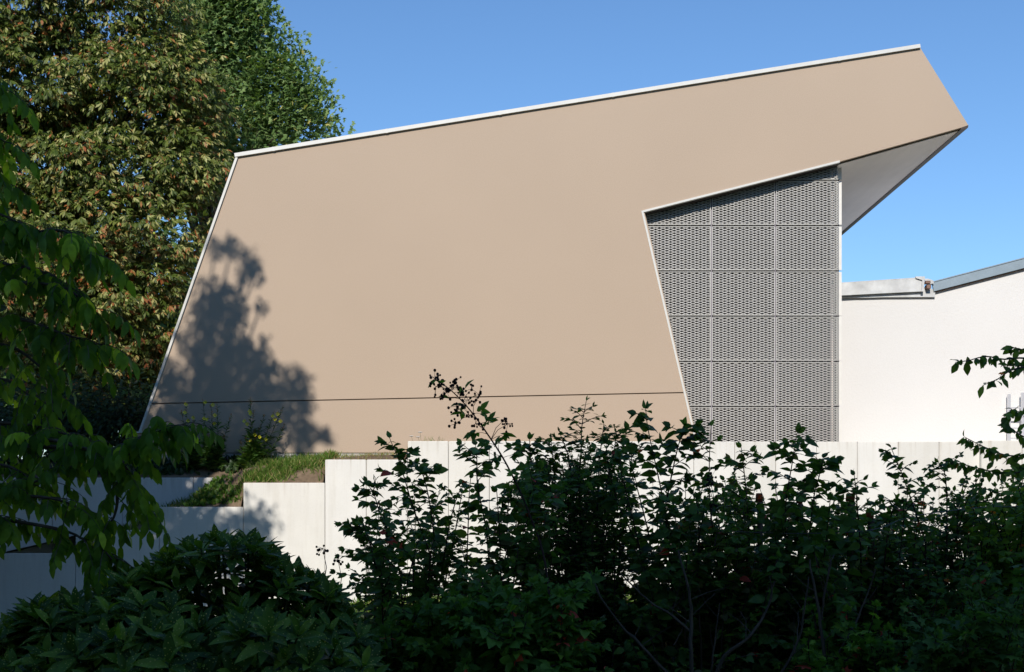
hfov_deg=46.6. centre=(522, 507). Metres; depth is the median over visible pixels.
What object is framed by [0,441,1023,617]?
retaining wall
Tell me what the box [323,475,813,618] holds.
ground
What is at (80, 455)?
walnut tree
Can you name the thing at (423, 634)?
undergrowth
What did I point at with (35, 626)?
spotted laurel
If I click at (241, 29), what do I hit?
maple tree
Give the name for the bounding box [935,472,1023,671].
hazel shrub
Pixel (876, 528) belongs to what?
fence wire
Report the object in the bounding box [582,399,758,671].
dogwood shrub
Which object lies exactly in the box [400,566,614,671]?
undergrowth
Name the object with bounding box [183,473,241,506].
ground cover
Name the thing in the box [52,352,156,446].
evergreen shrub
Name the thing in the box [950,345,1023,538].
cherry tree
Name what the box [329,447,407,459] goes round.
grass
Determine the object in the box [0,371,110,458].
evergreen shrub
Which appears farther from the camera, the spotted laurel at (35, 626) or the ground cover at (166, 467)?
the ground cover at (166, 467)
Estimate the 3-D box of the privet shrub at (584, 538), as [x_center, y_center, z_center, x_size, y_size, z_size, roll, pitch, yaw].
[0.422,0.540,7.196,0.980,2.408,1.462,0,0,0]
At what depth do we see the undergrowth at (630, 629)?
7.03 m
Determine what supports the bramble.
on the ground at (435, 596)
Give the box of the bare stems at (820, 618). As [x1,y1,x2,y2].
[781,548,895,671]
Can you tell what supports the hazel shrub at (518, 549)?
on the ground at (435, 596)
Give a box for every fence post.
[755,493,762,565]
[796,495,803,553]
[846,493,854,634]
[866,512,874,634]
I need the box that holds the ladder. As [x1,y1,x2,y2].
[1007,393,1023,440]
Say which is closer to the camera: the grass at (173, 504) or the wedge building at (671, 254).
the grass at (173, 504)
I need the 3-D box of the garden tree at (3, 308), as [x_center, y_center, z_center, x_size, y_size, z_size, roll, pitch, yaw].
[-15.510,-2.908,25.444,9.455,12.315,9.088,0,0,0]
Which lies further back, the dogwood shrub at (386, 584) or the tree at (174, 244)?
the tree at (174, 244)
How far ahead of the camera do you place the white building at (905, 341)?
33.80 m
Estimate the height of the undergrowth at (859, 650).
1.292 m
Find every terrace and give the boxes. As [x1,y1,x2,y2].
[1,458,405,477]
[5,444,489,552]
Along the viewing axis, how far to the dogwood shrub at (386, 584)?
6.73 m
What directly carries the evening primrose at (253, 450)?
on the terrace at (203, 471)
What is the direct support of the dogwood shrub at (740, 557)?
on the ground at (435, 596)
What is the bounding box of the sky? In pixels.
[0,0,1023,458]
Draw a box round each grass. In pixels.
[117,467,246,529]
[235,448,342,500]
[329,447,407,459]
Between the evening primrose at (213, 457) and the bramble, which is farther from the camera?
the evening primrose at (213, 457)
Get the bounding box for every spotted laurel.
[0,555,207,671]
[36,604,382,671]
[138,524,391,671]
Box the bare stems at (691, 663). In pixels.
[585,550,775,671]
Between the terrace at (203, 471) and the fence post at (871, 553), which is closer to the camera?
the fence post at (871, 553)
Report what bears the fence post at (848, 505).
on the ground at (435, 596)
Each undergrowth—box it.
[372,592,479,671]
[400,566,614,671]
[557,574,676,671]
[771,596,942,671]
[878,550,1023,671]
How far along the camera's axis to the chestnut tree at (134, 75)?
36.40 m
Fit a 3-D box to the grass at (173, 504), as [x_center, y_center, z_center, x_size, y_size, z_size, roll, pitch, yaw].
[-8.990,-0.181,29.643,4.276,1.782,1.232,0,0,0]
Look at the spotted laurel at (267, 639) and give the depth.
4.92 m
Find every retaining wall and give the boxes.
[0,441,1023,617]
[0,478,243,552]
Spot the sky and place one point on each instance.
(399, 63)
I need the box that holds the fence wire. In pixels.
[732,506,1017,533]
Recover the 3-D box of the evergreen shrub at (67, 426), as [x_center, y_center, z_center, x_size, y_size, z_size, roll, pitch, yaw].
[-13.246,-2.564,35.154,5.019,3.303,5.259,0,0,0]
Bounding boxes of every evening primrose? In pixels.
[179,402,202,468]
[197,399,232,469]
[232,397,285,467]
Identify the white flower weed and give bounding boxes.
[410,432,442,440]
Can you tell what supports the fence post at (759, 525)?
on the ground at (435, 596)
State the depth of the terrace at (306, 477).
29.33 m
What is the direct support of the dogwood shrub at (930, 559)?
on the ground at (435, 596)
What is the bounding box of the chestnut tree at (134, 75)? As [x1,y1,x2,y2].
[0,0,252,444]
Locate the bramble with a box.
[316,369,718,592]
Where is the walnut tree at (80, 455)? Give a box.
[0,79,224,602]
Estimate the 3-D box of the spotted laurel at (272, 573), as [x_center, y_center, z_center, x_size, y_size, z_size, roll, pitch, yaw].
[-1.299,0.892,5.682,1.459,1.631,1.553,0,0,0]
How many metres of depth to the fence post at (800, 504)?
7.13 m
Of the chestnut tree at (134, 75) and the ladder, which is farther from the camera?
the chestnut tree at (134, 75)
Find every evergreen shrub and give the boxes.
[0,366,149,457]
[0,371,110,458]
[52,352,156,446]
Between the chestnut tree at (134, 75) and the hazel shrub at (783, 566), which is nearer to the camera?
the hazel shrub at (783, 566)
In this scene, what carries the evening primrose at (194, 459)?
on the terrace at (203, 471)
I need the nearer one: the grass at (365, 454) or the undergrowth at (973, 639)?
the undergrowth at (973, 639)
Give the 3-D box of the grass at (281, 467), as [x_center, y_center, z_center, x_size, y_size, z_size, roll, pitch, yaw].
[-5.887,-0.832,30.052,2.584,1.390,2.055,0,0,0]
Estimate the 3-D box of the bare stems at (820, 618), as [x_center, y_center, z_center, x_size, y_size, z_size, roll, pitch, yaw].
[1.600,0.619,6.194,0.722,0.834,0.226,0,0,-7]
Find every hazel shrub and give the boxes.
[427,432,606,668]
[718,422,879,671]
[827,470,936,652]
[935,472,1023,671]
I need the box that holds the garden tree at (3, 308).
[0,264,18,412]
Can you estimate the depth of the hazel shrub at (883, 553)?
6.84 m
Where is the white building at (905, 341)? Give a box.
[839,257,1023,441]
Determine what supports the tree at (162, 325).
on the ground at (435, 596)
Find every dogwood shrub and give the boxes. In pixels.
[330,431,486,671]
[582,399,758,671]
[656,419,792,671]
[851,443,1009,656]
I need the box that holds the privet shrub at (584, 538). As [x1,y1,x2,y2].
[511,395,653,671]
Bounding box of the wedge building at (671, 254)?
[137,44,967,468]
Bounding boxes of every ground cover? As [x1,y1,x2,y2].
[0,454,270,474]
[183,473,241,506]
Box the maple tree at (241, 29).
[128,0,355,253]
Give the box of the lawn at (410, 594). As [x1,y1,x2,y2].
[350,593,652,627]

